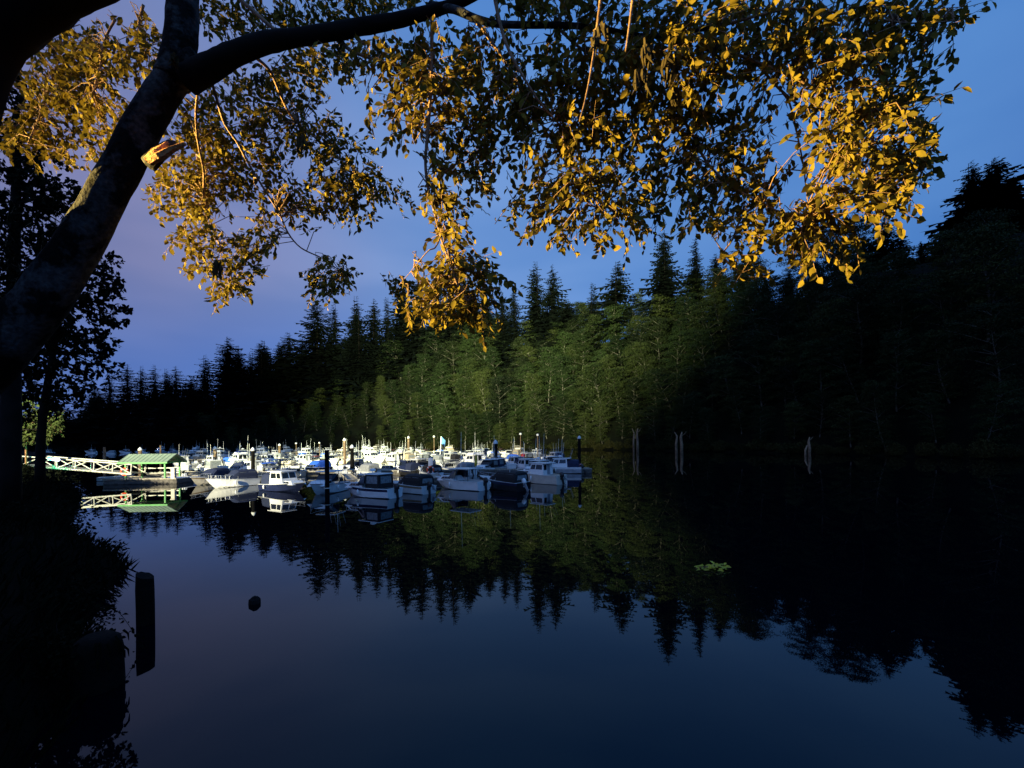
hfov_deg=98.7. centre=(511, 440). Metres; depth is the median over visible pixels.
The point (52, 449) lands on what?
spruce tree
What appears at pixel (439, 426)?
alder tree
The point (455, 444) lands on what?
shore shrub
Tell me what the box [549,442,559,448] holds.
shore shrub
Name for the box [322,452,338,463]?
motor boat
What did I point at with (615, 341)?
alder tree
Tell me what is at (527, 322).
alder tree
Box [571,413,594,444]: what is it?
alder tree
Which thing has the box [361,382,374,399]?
alder tree
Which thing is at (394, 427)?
alder tree
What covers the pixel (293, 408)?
alder tree
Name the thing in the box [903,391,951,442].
alder tree
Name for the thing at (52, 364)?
broadleaf tree
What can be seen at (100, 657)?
mossy stump
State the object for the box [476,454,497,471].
motor boat
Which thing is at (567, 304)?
alder tree
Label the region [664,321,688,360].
alder tree
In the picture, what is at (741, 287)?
alder tree
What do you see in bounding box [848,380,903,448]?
alder tree
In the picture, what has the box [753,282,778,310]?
spruce tree
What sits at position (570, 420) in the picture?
alder tree
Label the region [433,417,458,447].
alder tree
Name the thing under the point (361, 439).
alder tree
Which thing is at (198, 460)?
floating dock
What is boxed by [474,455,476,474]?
furled flag
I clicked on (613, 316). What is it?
alder tree
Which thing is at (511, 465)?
dock box
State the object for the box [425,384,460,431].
alder tree
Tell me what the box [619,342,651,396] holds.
alder tree
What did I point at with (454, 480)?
motor boat
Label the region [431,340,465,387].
alder tree
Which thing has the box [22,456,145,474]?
gangway
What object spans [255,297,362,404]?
spruce tree
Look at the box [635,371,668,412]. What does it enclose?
alder tree
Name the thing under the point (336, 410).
alder tree
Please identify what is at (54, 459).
ramp light
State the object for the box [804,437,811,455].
dead snag
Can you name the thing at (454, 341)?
alder tree
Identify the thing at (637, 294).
alder tree
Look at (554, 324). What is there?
alder tree
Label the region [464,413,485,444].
alder tree
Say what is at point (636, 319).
alder tree
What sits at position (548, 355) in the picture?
alder tree
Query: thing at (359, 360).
spruce tree
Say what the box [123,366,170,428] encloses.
spruce tree
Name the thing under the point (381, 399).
alder tree
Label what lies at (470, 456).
motor boat
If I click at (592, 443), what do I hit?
shore shrub
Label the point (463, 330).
alder tree
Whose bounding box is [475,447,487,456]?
motor boat
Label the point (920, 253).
spruce tree
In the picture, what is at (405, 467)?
motor boat
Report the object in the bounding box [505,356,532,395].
alder tree
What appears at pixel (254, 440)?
alder tree
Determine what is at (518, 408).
alder tree
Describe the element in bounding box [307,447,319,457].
motor boat
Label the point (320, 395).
alder tree
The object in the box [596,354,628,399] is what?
alder tree
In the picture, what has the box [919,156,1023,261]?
spruce tree
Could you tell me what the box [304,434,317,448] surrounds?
alder tree
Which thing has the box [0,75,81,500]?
broadleaf tree
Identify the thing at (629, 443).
shore shrub
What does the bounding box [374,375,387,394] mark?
alder tree
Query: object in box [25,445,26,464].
timber post
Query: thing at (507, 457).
motor boat
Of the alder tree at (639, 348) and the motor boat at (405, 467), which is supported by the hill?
the alder tree at (639, 348)
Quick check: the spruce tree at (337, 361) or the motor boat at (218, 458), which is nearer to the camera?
the motor boat at (218, 458)
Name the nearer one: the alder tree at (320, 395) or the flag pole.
the flag pole
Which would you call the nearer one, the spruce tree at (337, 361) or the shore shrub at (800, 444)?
the shore shrub at (800, 444)
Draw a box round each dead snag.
[632,428,639,451]
[674,432,685,452]
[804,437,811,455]
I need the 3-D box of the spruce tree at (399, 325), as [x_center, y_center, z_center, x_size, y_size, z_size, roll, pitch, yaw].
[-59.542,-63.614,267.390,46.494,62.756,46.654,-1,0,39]
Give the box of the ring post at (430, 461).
[428,458,432,465]
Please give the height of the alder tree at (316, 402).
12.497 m
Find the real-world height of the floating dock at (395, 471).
0.590 m
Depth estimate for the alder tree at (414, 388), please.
229.27 m
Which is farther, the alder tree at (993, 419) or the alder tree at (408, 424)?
the alder tree at (408, 424)
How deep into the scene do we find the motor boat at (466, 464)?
51.24 m
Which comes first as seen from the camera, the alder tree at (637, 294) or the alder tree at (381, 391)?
the alder tree at (637, 294)
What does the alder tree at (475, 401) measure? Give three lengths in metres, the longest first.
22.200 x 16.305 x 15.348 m
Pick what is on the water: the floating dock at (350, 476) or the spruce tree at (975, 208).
the floating dock at (350, 476)
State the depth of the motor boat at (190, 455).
108.65 m
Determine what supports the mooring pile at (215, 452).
in the water
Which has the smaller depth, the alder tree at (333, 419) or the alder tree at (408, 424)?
the alder tree at (408, 424)
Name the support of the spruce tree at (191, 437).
on the hill
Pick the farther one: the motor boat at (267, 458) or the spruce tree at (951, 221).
the spruce tree at (951, 221)
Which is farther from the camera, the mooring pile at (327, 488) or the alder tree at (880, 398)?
the alder tree at (880, 398)
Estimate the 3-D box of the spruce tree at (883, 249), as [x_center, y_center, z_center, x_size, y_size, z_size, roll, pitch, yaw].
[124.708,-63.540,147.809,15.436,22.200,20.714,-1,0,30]
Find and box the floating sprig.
[694,561,730,571]
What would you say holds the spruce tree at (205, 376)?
on the hill
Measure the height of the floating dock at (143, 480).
0.590 m
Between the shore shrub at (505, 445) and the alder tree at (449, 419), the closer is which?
the shore shrub at (505, 445)
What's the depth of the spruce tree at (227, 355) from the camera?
258.82 m
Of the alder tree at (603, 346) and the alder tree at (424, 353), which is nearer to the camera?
the alder tree at (603, 346)
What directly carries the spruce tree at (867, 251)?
on the hill
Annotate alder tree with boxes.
[240,427,252,445]
[252,438,260,448]
[265,403,280,422]
[285,403,295,421]
[291,429,305,445]
[298,411,313,430]
[299,397,316,419]
[303,406,322,429]
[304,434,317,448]
[309,401,322,421]
[312,388,327,407]
[324,415,337,433]
[328,379,347,400]
[328,396,344,418]
[336,407,355,427]
[342,430,350,442]
[344,394,359,418]
[354,394,369,413]
[355,431,366,444]
[360,405,375,425]
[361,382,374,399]
[371,389,384,408]
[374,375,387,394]
[375,395,394,425]
[375,425,387,444]
[376,360,392,381]
[379,340,406,377]
[383,379,403,413]
[387,403,410,431]
[387,419,405,444]
[397,364,418,396]
[397,378,419,409]
[400,420,415,442]
[405,385,427,413]
[406,354,436,391]
[406,392,429,424]
[411,383,438,427]
[412,346,431,372]
[414,418,431,444]
[418,332,443,365]
[419,381,454,429]
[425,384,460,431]
[426,422,445,447]
[427,351,450,380]
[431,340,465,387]
[431,362,456,405]
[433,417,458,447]
[437,333,463,368]
[443,373,462,403]
[448,377,478,418]
[451,359,479,405]
[452,340,480,378]
[453,328,471,358]
[453,379,483,421]
[454,409,476,443]
[455,357,482,403]
[458,329,487,358]
[464,340,495,384]
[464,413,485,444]
[466,353,485,379]
[468,371,498,417]
[471,368,498,409]
[479,347,504,387]
[481,325,498,362]
[481,412,497,440]
[485,374,521,430]
[490,423,506,445]
[491,333,508,367]
[499,372,520,405]
[502,386,528,426]
[504,314,524,333]
[504,336,538,380]
[504,417,520,442]
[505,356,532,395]
[511,362,546,402]
[518,319,534,350]
[518,345,541,381]
[518,373,546,417]
[519,416,539,443]
[523,389,549,426]
[525,329,539,353]
[530,340,552,378]
[534,347,573,400]
[537,410,553,437]
[546,321,565,354]
[546,327,566,358]
[546,355,580,405]
[547,331,581,378]
[547,392,572,430]
[547,398,579,438]
[557,411,580,439]
[560,299,578,315]
[560,388,585,430]
[563,318,584,357]
[564,343,582,376]
[567,328,599,378]
[569,301,585,321]
[569,365,607,421]
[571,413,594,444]
[572,302,589,319]
[573,314,586,334]
[573,372,596,407]
[575,303,593,322]
[577,363,624,422]
[581,314,607,358]
[586,301,606,344]
[589,348,617,390]
[589,401,612,443]
[595,303,633,351]
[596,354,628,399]
[597,367,632,417]
[602,342,618,367]
[604,335,632,375]
[613,324,654,368]
[615,412,630,436]
[618,303,635,337]
[618,376,649,419]
[619,305,651,345]
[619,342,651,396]
[624,403,647,437]
[626,291,645,324]
[627,342,660,394]
[628,316,652,349]
[634,317,671,368]
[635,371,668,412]
[636,299,649,324]
[637,405,666,444]
[642,294,674,346]
[643,365,688,417]
[656,326,696,386]
[660,366,702,424]
[661,296,676,319]
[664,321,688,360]
[668,302,691,335]
[670,292,701,333]
[672,322,698,360]
[676,278,705,320]
[678,327,716,384]
[680,298,731,358]
[680,329,717,384]
[690,362,728,407]
[693,286,728,333]
[696,268,733,317]
[702,349,738,391]
[704,353,755,412]
[711,311,747,353]
[717,282,776,351]
[721,260,755,317]
[724,263,740,304]
[733,280,760,327]
[735,255,776,304]
[743,278,778,327]
[757,274,804,318]
[769,240,823,298]
[782,258,834,308]
[790,281,832,330]
[799,223,846,283]
[803,257,867,338]
[815,239,874,308]
[832,215,876,281]
[836,251,892,328]
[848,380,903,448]
[903,329,974,403]
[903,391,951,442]
[921,230,978,304]
[929,218,1023,341]
[935,207,1023,302]
[935,301,1023,396]
[965,379,1023,449]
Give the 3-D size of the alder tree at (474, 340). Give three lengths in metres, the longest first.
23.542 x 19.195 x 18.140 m
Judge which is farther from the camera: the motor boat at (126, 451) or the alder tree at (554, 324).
the alder tree at (554, 324)
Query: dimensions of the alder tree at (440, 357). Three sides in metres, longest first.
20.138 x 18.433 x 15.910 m
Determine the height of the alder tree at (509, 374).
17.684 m
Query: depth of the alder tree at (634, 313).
196.29 m
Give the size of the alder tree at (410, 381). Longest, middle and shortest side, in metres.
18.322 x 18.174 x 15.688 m
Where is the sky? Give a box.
[0,0,1023,417]
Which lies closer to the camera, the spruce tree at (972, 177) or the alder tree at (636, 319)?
the spruce tree at (972, 177)
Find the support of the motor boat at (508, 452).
on the water
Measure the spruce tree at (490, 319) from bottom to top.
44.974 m
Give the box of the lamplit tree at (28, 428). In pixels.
[22,396,64,446]
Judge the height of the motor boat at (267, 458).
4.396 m
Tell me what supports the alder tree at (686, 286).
on the hill
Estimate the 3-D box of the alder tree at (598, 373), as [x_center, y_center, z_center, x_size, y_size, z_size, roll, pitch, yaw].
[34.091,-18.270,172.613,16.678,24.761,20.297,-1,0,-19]
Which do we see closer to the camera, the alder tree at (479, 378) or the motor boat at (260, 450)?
the motor boat at (260, 450)
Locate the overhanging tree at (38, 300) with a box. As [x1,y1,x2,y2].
[0,0,996,394]
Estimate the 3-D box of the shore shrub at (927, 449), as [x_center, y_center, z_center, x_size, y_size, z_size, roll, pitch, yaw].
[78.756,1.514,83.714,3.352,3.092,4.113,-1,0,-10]
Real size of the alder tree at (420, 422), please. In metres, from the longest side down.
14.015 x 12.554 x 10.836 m
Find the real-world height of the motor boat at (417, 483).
1.725 m
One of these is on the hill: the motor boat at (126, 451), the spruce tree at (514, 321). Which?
the spruce tree at (514, 321)
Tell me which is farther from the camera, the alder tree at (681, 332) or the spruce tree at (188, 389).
the spruce tree at (188, 389)
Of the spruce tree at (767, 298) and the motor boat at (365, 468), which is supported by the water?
the motor boat at (365, 468)
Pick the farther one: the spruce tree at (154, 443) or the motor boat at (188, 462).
the spruce tree at (154, 443)
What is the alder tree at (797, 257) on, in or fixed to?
on the hill
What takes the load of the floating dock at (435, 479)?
on the water
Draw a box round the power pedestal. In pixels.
[170,468,176,478]
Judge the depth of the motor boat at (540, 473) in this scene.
40.06 m
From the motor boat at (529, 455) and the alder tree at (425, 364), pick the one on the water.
the motor boat at (529, 455)
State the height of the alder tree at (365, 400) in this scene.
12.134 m
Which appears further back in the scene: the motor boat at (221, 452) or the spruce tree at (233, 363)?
the spruce tree at (233, 363)
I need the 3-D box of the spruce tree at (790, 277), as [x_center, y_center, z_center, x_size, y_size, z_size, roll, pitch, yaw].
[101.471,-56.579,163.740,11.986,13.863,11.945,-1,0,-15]
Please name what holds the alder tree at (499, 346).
on the hill
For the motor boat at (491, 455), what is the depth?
80.41 m
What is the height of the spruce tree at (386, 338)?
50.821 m
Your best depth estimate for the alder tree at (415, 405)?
221.96 m
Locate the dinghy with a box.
[97,475,132,481]
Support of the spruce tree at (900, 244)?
on the hill
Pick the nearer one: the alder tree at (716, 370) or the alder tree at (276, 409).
the alder tree at (716, 370)
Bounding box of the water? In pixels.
[11,449,1023,767]
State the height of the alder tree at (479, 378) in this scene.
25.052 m
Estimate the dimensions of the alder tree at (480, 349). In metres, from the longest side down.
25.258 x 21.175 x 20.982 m
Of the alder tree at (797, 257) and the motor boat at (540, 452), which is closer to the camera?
the motor boat at (540, 452)
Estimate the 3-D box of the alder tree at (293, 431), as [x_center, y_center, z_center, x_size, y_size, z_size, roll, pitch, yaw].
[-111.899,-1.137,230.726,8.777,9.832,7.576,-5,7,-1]
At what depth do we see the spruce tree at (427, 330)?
249.24 m
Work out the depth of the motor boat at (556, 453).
79.52 m
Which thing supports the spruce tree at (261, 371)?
on the hill
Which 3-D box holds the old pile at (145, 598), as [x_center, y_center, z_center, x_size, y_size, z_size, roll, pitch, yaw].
[-8.167,4.264,9.800,0.343,2.643,0.341,-1,0,0]
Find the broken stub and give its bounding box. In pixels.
[248,596,260,604]
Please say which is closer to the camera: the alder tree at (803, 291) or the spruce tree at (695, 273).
the alder tree at (803, 291)
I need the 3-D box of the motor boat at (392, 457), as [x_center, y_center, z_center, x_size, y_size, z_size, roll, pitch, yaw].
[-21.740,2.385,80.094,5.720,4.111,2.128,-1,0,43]
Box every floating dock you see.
[102,475,198,484]
[146,467,591,475]
[162,451,466,453]
[189,457,545,461]
[340,473,357,481]
[427,473,441,482]
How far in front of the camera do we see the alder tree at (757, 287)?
151.00 m
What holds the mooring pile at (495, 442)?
in the water
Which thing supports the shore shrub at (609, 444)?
on the hill
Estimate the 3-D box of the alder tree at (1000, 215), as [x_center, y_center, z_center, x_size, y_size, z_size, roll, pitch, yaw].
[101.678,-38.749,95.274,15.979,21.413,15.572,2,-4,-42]
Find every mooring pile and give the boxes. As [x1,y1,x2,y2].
[103,447,105,465]
[138,447,141,468]
[213,446,216,459]
[250,447,254,468]
[324,450,330,496]
[343,438,345,463]
[350,445,353,468]
[493,440,497,457]
[577,436,580,463]
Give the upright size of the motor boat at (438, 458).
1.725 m
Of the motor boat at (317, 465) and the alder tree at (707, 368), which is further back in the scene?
the alder tree at (707, 368)
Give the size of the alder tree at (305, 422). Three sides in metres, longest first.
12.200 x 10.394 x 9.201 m
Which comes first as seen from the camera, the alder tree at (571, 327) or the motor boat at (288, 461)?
the motor boat at (288, 461)
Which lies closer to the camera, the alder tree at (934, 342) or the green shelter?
the green shelter
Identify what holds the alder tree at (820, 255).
on the hill
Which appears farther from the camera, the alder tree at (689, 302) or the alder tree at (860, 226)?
the alder tree at (689, 302)
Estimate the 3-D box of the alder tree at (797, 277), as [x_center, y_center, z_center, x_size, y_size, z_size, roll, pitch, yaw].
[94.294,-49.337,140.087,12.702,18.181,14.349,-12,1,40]
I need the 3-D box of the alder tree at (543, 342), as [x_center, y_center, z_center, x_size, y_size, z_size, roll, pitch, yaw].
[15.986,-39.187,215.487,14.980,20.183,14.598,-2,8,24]
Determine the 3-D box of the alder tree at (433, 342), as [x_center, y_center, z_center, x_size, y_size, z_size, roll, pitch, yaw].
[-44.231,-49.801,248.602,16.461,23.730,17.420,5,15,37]
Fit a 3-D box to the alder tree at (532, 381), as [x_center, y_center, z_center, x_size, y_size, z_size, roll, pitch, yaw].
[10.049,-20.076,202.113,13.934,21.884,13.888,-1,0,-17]
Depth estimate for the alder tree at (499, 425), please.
197.03 m
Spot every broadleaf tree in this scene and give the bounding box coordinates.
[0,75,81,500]
[3,250,132,481]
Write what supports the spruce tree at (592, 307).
on the hill
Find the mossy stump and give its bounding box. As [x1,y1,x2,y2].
[64,629,128,697]
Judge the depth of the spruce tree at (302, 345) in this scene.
261.32 m
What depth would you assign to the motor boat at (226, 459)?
80.19 m
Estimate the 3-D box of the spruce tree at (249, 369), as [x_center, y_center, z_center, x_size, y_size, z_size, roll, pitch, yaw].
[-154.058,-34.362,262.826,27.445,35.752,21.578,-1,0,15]
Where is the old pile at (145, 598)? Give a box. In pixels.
[135,572,154,626]
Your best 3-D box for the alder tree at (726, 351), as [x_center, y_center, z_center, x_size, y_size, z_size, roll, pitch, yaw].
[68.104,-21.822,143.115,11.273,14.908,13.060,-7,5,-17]
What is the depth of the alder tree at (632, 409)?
156.80 m
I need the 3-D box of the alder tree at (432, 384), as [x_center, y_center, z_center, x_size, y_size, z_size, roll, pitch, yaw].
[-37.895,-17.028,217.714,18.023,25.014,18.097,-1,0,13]
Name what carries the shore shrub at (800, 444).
on the hill
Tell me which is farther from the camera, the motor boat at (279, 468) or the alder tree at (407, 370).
the alder tree at (407, 370)
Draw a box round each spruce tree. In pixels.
[22,402,97,452]
[22,404,53,437]
[27,424,74,452]
[66,390,119,428]
[75,393,116,449]
[77,389,99,413]
[99,373,120,402]
[105,364,147,419]
[110,393,139,444]
[118,386,169,445]
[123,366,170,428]
[127,393,151,423]
[128,367,150,421]
[142,422,165,446]
[143,366,199,430]
[157,370,170,400]
[159,376,220,414]
[162,409,223,450]
[177,358,221,423]
[201,337,253,415]
[201,354,275,421]
[204,362,255,423]
[216,347,247,410]
[220,343,294,422]
[235,340,283,407]
[239,352,256,400]
[249,340,306,412]
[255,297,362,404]
[256,333,307,404]
[260,342,297,406]
[263,339,317,401]
[312,302,345,387]
[320,335,346,380]
[324,297,378,394]
[324,311,384,399]
[339,299,399,383]
[372,297,405,380]
[374,291,427,376]
[383,281,438,378]
[413,295,454,372]
[426,289,459,369]
[441,308,489,373]
[451,306,502,379]
[486,293,519,370]
[499,292,523,367]
[509,263,565,370]
[529,266,581,362]
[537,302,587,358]
[569,284,607,364]
[586,261,643,353]
[622,231,688,350]
[670,238,713,329]
[693,253,735,320]
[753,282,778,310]
[768,272,797,307]
[850,237,896,274]
[867,219,907,269]
[887,234,917,266]
[909,160,1014,265]
[910,241,929,263]
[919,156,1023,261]
[924,206,961,262]
[940,196,994,256]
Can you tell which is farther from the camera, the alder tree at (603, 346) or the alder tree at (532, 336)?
the alder tree at (532, 336)
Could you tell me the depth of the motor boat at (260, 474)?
45.19 m
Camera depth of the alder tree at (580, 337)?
198.32 m
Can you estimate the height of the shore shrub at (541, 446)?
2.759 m
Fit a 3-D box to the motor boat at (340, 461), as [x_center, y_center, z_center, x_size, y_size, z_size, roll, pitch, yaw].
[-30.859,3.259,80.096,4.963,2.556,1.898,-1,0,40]
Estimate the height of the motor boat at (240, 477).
1.775 m
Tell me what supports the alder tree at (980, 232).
on the hill
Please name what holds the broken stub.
in the water
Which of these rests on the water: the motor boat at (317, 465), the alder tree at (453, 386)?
the motor boat at (317, 465)
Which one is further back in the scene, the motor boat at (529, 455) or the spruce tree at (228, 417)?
the spruce tree at (228, 417)
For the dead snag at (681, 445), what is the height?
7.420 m
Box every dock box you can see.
[181,465,191,469]
[334,466,344,469]
[507,463,515,468]
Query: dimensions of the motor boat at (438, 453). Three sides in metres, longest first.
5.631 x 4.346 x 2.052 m
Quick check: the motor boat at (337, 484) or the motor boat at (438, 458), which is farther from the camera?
the motor boat at (438, 458)
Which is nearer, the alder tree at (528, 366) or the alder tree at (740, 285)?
the alder tree at (740, 285)
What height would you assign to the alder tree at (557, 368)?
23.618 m
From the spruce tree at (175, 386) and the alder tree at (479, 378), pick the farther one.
the spruce tree at (175, 386)
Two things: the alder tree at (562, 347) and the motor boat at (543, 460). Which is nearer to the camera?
the motor boat at (543, 460)
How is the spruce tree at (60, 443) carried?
on the hill
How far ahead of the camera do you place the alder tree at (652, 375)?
149.59 m
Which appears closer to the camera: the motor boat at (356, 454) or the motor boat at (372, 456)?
the motor boat at (372, 456)
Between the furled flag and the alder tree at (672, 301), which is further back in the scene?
the alder tree at (672, 301)
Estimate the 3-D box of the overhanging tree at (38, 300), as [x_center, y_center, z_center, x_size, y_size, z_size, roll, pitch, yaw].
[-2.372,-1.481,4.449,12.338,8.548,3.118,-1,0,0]
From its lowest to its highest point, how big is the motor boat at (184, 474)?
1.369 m
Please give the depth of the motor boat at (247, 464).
54.39 m
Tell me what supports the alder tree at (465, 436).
on the hill
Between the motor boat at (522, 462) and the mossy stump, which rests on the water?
the motor boat at (522, 462)
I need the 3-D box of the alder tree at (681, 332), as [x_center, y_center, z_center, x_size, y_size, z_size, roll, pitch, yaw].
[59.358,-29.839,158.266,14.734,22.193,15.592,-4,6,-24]
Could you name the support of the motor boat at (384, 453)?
on the water
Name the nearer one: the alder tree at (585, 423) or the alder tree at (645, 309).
the alder tree at (585, 423)
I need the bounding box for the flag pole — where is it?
[440,437,444,448]
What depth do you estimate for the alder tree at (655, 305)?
187.12 m
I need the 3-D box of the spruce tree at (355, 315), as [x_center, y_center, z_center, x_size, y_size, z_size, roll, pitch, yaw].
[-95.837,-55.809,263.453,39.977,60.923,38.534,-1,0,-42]
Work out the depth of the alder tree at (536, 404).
193.07 m
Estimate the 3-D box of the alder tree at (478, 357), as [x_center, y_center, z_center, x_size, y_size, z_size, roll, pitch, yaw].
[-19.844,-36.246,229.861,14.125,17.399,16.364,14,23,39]
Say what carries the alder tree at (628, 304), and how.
on the hill
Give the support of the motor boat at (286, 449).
on the water
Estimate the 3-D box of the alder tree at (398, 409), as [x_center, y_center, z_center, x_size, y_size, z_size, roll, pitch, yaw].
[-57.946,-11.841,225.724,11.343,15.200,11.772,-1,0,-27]
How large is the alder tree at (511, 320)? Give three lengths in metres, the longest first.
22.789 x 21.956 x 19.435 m
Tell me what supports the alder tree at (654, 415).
on the hill
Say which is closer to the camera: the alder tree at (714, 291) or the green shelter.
the green shelter
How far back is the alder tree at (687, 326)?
164.92 m
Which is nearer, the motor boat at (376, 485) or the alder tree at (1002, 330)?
the motor boat at (376, 485)
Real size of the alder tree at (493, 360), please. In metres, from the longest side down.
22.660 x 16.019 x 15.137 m
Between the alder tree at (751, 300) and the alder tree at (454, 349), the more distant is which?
the alder tree at (454, 349)
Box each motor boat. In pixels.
[85,444,97,452]
[102,450,116,453]
[119,449,131,452]
[134,449,149,453]
[155,447,166,452]
[162,471,199,477]
[173,453,194,465]
[178,449,188,455]
[185,452,194,458]
[189,442,199,452]
[190,468,229,484]
[191,459,202,465]
[192,449,209,458]
[196,445,221,470]
[202,444,224,464]
[206,469,259,487]
[210,445,226,458]
[220,457,231,464]
[228,444,247,464]
[229,462,243,471]
[240,453,269,470]
[256,442,267,454]
[256,442,279,464]
[258,466,277,481]
[258,470,305,491]
[261,462,290,469]
[268,448,277,455]
[274,453,288,457]
[278,451,295,463]
[281,439,292,451]
[282,463,306,476]
[292,447,315,464]
[298,442,310,452]
[302,460,332,469]
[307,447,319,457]
[307,456,349,494]
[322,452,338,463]
[331,447,348,457]
[335,467,357,476]
[336,455,349,463]
[341,452,363,468]
[344,468,402,498]
[348,444,360,457]
[355,463,380,475]
[362,436,384,462]
[378,451,388,457]
[380,461,397,470]
[384,450,400,463]
[393,473,436,494]
[395,452,420,475]
[397,437,414,459]
[410,444,427,464]
[416,448,429,459]
[418,464,443,474]
[429,455,443,462]
[430,449,443,456]
[435,453,489,490]
[441,460,461,469]
[443,447,462,462]
[444,438,453,452]
[453,462,476,474]
[459,449,484,464]
[461,450,471,459]
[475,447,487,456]
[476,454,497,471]
[479,470,530,491]
[486,452,501,458]
[489,451,507,467]
[504,449,514,456]
[504,454,517,460]
[505,438,524,463]
[512,441,527,455]
[516,441,536,468]
[518,447,535,459]
[518,449,567,484]
[524,448,552,469]
[529,448,545,456]
[545,448,560,461]
[546,442,564,457]
[552,446,585,473]
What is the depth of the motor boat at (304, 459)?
79.72 m
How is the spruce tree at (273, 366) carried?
on the hill
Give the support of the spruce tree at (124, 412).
on the hill
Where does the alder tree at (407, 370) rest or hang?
on the hill
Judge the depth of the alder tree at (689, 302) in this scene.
168.66 m
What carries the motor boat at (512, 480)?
on the water
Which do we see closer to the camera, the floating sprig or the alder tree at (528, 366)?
the floating sprig
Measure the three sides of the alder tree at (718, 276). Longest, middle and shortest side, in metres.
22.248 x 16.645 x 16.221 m
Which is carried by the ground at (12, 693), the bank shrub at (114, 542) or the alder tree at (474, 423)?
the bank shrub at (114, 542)
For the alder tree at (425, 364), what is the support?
on the hill
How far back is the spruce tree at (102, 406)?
234.30 m
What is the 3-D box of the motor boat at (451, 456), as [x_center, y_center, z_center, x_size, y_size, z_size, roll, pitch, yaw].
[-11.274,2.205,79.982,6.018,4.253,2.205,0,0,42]
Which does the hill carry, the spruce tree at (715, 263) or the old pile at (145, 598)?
the spruce tree at (715, 263)
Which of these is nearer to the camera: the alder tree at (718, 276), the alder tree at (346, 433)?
the alder tree at (718, 276)
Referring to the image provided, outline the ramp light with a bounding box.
[47,457,60,460]
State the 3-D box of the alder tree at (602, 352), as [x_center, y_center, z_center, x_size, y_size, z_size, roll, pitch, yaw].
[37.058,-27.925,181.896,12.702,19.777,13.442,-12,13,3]
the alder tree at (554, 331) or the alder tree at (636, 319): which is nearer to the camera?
the alder tree at (636, 319)
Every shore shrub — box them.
[382,441,391,446]
[392,443,401,448]
[414,440,423,447]
[425,442,434,448]
[451,440,459,447]
[490,441,502,448]
[502,442,508,448]
[509,442,518,448]
[536,443,547,448]
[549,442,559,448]
[564,438,577,448]
[584,436,597,447]
[604,439,612,447]
[622,438,635,447]
[793,440,818,451]
[912,440,937,455]
[938,442,965,456]
[966,438,1000,457]
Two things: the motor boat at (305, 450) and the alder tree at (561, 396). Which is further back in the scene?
the alder tree at (561, 396)
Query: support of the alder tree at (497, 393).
on the hill
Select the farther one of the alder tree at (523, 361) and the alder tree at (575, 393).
the alder tree at (523, 361)
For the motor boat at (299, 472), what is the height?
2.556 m
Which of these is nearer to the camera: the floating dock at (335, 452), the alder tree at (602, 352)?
the floating dock at (335, 452)
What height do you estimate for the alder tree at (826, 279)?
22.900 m
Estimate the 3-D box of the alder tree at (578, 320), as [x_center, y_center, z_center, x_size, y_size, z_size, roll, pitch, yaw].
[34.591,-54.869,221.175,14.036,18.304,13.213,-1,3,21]
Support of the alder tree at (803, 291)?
on the hill
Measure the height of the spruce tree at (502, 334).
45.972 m
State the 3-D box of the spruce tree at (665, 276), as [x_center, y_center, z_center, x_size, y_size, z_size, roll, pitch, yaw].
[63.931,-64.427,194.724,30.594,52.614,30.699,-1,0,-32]
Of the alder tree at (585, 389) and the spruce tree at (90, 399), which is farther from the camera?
the spruce tree at (90, 399)
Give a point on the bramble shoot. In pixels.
(106, 608)
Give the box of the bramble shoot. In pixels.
[83,603,144,651]
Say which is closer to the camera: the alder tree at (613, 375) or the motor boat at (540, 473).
the motor boat at (540, 473)
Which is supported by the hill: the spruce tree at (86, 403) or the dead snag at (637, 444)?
the spruce tree at (86, 403)
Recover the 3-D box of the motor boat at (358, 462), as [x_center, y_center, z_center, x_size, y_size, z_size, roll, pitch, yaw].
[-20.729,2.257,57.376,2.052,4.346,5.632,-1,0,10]
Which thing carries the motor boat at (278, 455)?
on the water
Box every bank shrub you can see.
[0,494,105,533]
[22,468,82,492]
[25,573,122,617]
[29,497,87,523]
[92,537,129,555]
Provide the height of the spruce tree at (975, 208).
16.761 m
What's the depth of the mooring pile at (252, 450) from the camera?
45.57 m
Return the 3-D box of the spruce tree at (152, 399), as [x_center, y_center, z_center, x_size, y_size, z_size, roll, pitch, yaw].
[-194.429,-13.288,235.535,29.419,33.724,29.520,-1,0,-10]
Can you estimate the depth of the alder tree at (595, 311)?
214.57 m
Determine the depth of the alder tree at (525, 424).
189.68 m
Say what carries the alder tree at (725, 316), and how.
on the hill
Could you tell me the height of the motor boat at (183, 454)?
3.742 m
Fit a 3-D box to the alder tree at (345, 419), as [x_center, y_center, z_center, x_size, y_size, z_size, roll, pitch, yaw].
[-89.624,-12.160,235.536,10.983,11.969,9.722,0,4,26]
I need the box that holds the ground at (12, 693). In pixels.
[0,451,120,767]
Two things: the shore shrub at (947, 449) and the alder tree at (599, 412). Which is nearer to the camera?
the shore shrub at (947, 449)
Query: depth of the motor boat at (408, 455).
80.33 m
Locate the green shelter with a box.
[117,453,186,478]
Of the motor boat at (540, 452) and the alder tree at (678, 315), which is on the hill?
the alder tree at (678, 315)
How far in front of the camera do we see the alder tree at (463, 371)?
220.12 m
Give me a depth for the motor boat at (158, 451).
190.90 m
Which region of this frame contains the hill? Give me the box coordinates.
[22,231,1023,459]

